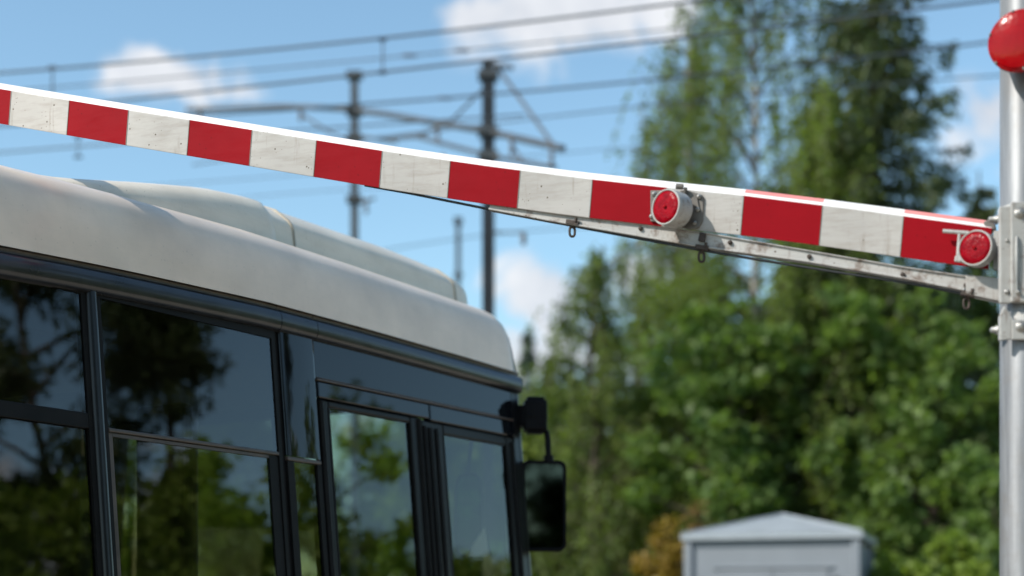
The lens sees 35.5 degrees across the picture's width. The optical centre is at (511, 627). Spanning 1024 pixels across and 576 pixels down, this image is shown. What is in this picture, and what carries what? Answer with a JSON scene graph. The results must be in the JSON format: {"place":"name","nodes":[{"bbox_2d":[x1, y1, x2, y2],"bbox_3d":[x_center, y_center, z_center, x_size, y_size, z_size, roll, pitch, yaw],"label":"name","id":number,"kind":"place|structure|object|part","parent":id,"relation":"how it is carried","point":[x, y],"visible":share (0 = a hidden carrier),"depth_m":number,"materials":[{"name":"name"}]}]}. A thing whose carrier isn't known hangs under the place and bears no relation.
{"place":"outdoors","nodes":[
{"label":"outdoors","id":0,"kind":"place"},
{"bbox_2d":[121,508,132,575],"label":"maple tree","id":1,"kind":"object","parent":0,"point":[127,528],"depth_m":26.49,"materials":[{"name":"green plant"}]},
{"bbox_2d":[0,0,999,101],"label":"catenary wire","id":2,"kind":"object","parent":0,"point":[379,72],"visible":0.85,"depth_m":15.65,"materials":[{"name":"black metal"}]},
{"bbox_2d":[0,0,999,575],"label":"sky","id":3,"kind":"structure","parent":0,"point":[35,34],"materials":[{"name":"blue"}]},
{"label":"ground","id":4,"kind":"structure","parent":0,"visible":0},
{"bbox_2d":[91,439,368,575],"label":"maple tree","id":5,"kind":"object","parent":4,"relation":"on","point":[225,492],"visible":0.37,"depth_m":24.64,"materials":[{"name":"green plant"}]},
{"bbox_2d":[186,70,397,575],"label":"catenary mast","id":6,"kind":"object","parent":4,"relation":"on","point":[354,199],"visible":0.78,"depth_m":24.94,"materials":[{"name":"metal"}]},
{"bbox_2d":[298,419,548,575],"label":"maple tree","id":7,"kind":"object","parent":4,"relation":"on","point":[385,529],"visible":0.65,"depth_m":26.07,"materials":[{"name":"green plant"}]},
{"bbox_2d":[454,217,462,284],"bbox_3d":[-1.142,-3.552,34.000,0.600,10.304,0.600,0,0,0],"label":"catenary mast","id":8,"kind":"object","parent":4,"relation":"on","point":[458,273],"visible":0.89,"depth_m":33.95,"materials":[{"name":"metal"}]},
{"bbox_2d":[355,61,565,575],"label":"catenary mast","id":9,"kind":"object","parent":4,"relation":"on","point":[488,78],"visible":0.83,"depth_m":21.91,"materials":[{"name":"metal"}]},
{"bbox_2d":[0,114,524,157],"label":"contact wire","id":10,"kind":"object","parent":9,"relation":"hanging from","point":[77,155],"visible":0.71,"depth_m":19.44,"materials":[{"name":"black metal"}]},
{"bbox_2d":[246,188,371,197],"bbox_3d":[-2.004,-6.207,22.986,7.781,0.302,0.194,0,0,16],"label":"contact wire","id":11,"kind":"object","parent":9,"relation":"hanging from","point":[310,191],"visible":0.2,"depth_m":23.22,"materials":[{"name":"black metal"}]},
{"bbox_2d":[166,147,626,184],"bbox_3d":[-2.576,-6.552,22.967,8.542,0.098,0.149,0,0,14],"label":"contact wire","id":12,"kind":"object","parent":9,"relation":"hanging from","point":[298,174],"visible":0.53,"depth_m":23.05,"materials":[{"name":"black metal"}]},
{"bbox_2d":[387,228,568,249],"bbox_3d":[-0.241,-7.250,30.000,5.282,0.576,0.044,0,0,0],"label":"feeder wire","id":13,"kind":"object","parent":9,"relation":"attached to","point":[475,236],"visible":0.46,"depth_m":29.99,"materials":[{"name":"black metal"}]},
{"bbox_2d":[33,0,934,88],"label":"feeder wire","id":14,"kind":"object","parent":9,"relation":"attached to","point":[455,50],"visible":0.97,"depth_m":20.56,"materials":[{"name":"black metal"}]},
{"bbox_2d":[0,41,987,126],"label":"contact wire","id":15,"kind":"object","parent":9,"relation":"hanging from","point":[621,82],"visible":0.88,"depth_m":19.53,"materials":[{"name":"black metal"}]},
{"bbox_2d":[192,75,999,164],"bbox_3d":[1.602,-6.772,21.235,12.897,0.268,0.227,0,0,16],"label":"return wire","id":16,"kind":"object","parent":9,"relation":"attached to","point":[667,104],"visible":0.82,"depth_m":20.98,"materials":[{"name":"black metal"}]},
{"bbox_2d":[448,437,568,575],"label":"maple tree","id":17,"kind":"object","parent":4,"relation":"on","point":[471,565],"visible":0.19,"depth_m":27.00,"materials":[{"name":"green plant"}]},
{"bbox_2d":[515,328,540,450],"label":"conifer tree","id":18,"kind":"object","parent":4,"relation":"on","point":[525,360],"visible":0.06,"depth_m":71.85,"materials":[{"name":"green plant"}]},
{"bbox_2d":[539,357,564,446],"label":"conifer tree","id":19,"kind":"object","parent":4,"relation":"on","point":[553,380],"visible":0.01,"depth_m":75.85,"materials":[{"name":"green plant"}]},
{"bbox_2d":[563,365,583,432],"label":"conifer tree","id":20,"kind":"object","parent":4,"relation":"on","point":[572,387],"visible":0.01,"depth_m":81.88,"materials":[{"name":"green plant"}]},
{"bbox_2d":[497,242,677,575],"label":"birch tree","id":21,"kind":"object","parent":4,"relation":"on","point":[604,346],"visible":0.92,"depth_m":25.45,"materials":[{"name":"green plant"}]},
{"bbox_2d":[535,453,659,575],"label":"maple tree","id":22,"kind":"object","parent":4,"relation":"on","point":[650,524],"visible":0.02,"depth_m":27.86,"materials":[{"name":"green plant"}]},
{"bbox_2d":[520,378,675,575],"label":"linden tree","id":23,"kind":"object","parent":4,"relation":"on","point":[531,440],"visible":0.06,"depth_m":28.26,"materials":[{"name":"green plant"}]},
{"bbox_2d":[582,103,680,564],"bbox_3d":[2.299,-3.936,28.957,2.103,11.077,1.721,0,0,0],"label":"birch tree","id":24,"kind":"object","parent":4,"relation":"on","point":[642,175],"visible":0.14,"depth_m":28.87,"materials":[{"name":"green plant"}]},
{"bbox_2d":[568,388,711,574],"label":"linden tree","id":25,"kind":"object","parent":4,"relation":"on","point":[644,419],"visible":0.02,"depth_m":28.09,"materials":[{"name":"green plant"}]},
{"bbox_2d":[600,21,730,521],"bbox_3d":[3.083,-4.571,28.404,2.975,12.356,2.567,0,0,-24],"label":"birch tree","id":26,"kind":"object","parent":4,"relation":"on","point":[691,69],"visible":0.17,"depth_m":28.30,"materials":[{"name":"green plant"}]},
{"bbox_2d":[566,253,797,575],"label":"willow tree","id":27,"kind":"object","parent":4,"relation":"on","point":[680,500],"visible":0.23,"depth_m":26.34,"materials":[{"name":"green plant"}]},
{"bbox_2d":[611,1,752,482],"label":"birch tree","id":28,"kind":"object","parent":4,"relation":"on","point":[676,25],"visible":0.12,"depth_m":28.98,"materials":[{"name":"green plant"}]},
{"bbox_2d":[619,288,857,574],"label":"maple tree","id":29,"kind":"object","parent":4,"relation":"on","point":[708,400],"visible":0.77,"depth_m":23.52,"materials":[{"name":"green plant"}]},
{"bbox_2d":[603,0,881,510],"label":"birch tree","id":30,"kind":"object","parent":4,"relation":"on","point":[723,130],"visible":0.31,"depth_m":26.72,"materials":[{"name":"green plant"}]},
{"bbox_2d":[735,266,909,483],"bbox_3d":[5.150,-2.408,28.139,4.278,8.038,4.514,0,0,-44],"label":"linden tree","id":31,"kind":"object","parent":4,"relation":"on","point":[764,298],"depth_m":27.42,"materials":[{"name":"green plant"}]},
{"bbox_2d":[729,75,938,547],"bbox_3d":[4.884,-3.342,24.421,3.631,9.912,3.465,0,0,0],"label":"birch tree","id":32,"kind":"object","parent":4,"relation":"on","point":[813,175],"visible":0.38,"depth_m":23.73,"materials":[{"name":"green plant"}]},
{"bbox_2d":[703,274,972,570],"bbox_3d":[4.944,-1.979,24.401,4.037,7.182,4.178,0,0,17],"label":"maple tree","id":33,"kind":"object","parent":4,"relation":"on","point":[861,305],"visible":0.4,"depth_m":23.13,"materials":[{"name":"green plant"}]},
{"bbox_2d":[710,0,999,573],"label":"spruce tree","id":34,"kind":"object","parent":4,"relation":"on","point":[898,113],"visible":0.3,"depth_m":24.53,"materials":[{"name":"green plant"}]},
{"bbox_2d":[823,318,999,575],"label":"maple tree","id":35,"kind":"object","parent":4,"relation":"on","point":[953,475],"visible":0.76,"depth_m":22.72,"materials":[{"name":"green plant"}]},
{"bbox_2d":[897,258,999,571],"bbox_3d":[7.444,-2.517,27.960,5.353,8.251,4.866,0,0,-24],"label":"linden tree","id":36,"kind":"object","parent":4,"relation":"on","point":[975,314],"visible":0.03,"depth_m":27.33,"materials":[{"name":"green plant"}]},
{"bbox_2d":[910,170,999,505],"bbox_3d":[8.143,-3.040,28.084,4.304,9.920,4.480,0,0,0],"label":"spruce tree","id":37,"kind":"object","parent":4,"relation":"on","point":[977,209],"visible":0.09,"depth_m":27.83,"materials":[{"name":"green plant"}]},
{"label":"gravel yard","id":38,"kind":"structure","parent":0,"visible":0},
{"bbox_2d":[0,0,1023,575],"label":"level crossing barrier","id":39,"kind":"object","parent":38,"relation":"on","point":[648,210],"visible":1,"depth_m":4.40,"materials":[{"name":"metal"}]},
{"label":"road","id":40,"kind":"structure","parent":0,"visible":0},
{"bbox_2d":[0,165,565,575],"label":"bus","id":41,"kind":"object","parent":40,"relation":"on","point":[171,329],"visible":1,"depth_m":5.66,"materials":[{"name":"metal"}]},
{"bbox_3d":[-1.539,-0.290,4.405,0.161,1.540,1.060,0,0,32],"label":"window","id":42,"kind":"part","parent":41,"relation":"part of","materials":[{"name":"glass"}]},
{"bbox_3d":[-2.444,-0.190,7.709,0.161,1.340,1.060,0,0,32],"label":"window","id":43,"kind":"part","parent":41,"relation":"part of","materials":[{"name":"black glass"}]},
{"bbox_3d":[-1.015,-0.290,5.250,0.161,1.540,0.842,0,0,32],"label":"window","id":44,"kind":"part","parent":41,"relation":"part of","materials":[{"name":"glass"}]},
{"bbox_3d":[-0.715,-0.043,5.701,0.131,1.087,0.190,0,0,32],"label":"quarter window","id":45,"kind":"part","parent":41,"relation":"part of","materials":[{"name":"glass"}]},
{"bbox_3d":[-0.471,0.174,6.054,0.217,2.013,0.646,0,0,32],"label":"door","id":46,"kind":"part","parent":41,"relation":"part of","materials":[{"name":"black metal"}]},
{"bbox_3d":[-0.113,0.177,6.630,0.216,2.007,0.690,0,0,32],"label":"door","id":47,"kind":"part","parent":41,"relation":"part of","materials":[{"name":"black metal"}]},
{"bbox_2d":[629,513,686,575],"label":"amber shrub","id":48,"kind":"object","parent":40,"relation":"on","point":[671,554],"visible":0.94,"depth_m":19.46,"materials":[{"name":"brown plant"}]},
{"bbox_2d":[681,499,709,567],"bbox_3d":[2.394,-0.023,20.520,0.642,3.247,0.616,0,0,0],"label":"amber shrub","id":49,"kind":"object","parent":40,"relation":"on","point":[695,513],"visible":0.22,"depth_m":20.51,"materials":[{"name":"brown plant"}]},
{"bbox_2d":[681,513,876,575],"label":"equipment hut","id":50,"kind":"object","parent":40,"relation":"on","point":[781,544],"visible":1,"depth_m":17.66,"materials":[{"name":"grey metal"}]},
{"bbox_2d":[719,569,772,575],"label":"door","id":51,"kind":"structure","parent":50,"relation":"in","point":[765,572],"depth_m":17.68,"materials":[{"name":"grey metal"}]},
{"bbox_2d":[773,569,827,575],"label":"door","id":52,"kind":"structure","parent":50,"relation":"in","point":[776,572],"depth_m":17.51,"materials":[{"name":"grey metal"}]},
{"bbox_2d":[867,550,931,575],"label":"leafy shrub","id":53,"kind":"object","parent":40,"relation":"on","point":[916,568],"visible":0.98,"depth_m":18.54,"materials":[{"name":"green plant"}]},
{"bbox_2d":[920,530,999,575],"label":"leafy shrub","id":54,"kind":"object","parent":40,"relation":"on","point":[962,557],"visible":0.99,"depth_m":17.44,"materials":[{"name":"green plant"}]},
{"bbox_2d":[938,467,999,575],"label":"leafy shrub","id":55,"kind":"object","parent":40,"relation":"on","point":[985,491],"visible":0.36,"depth_m":20.43,"materials":[{"name":"green plant"}]}
]}

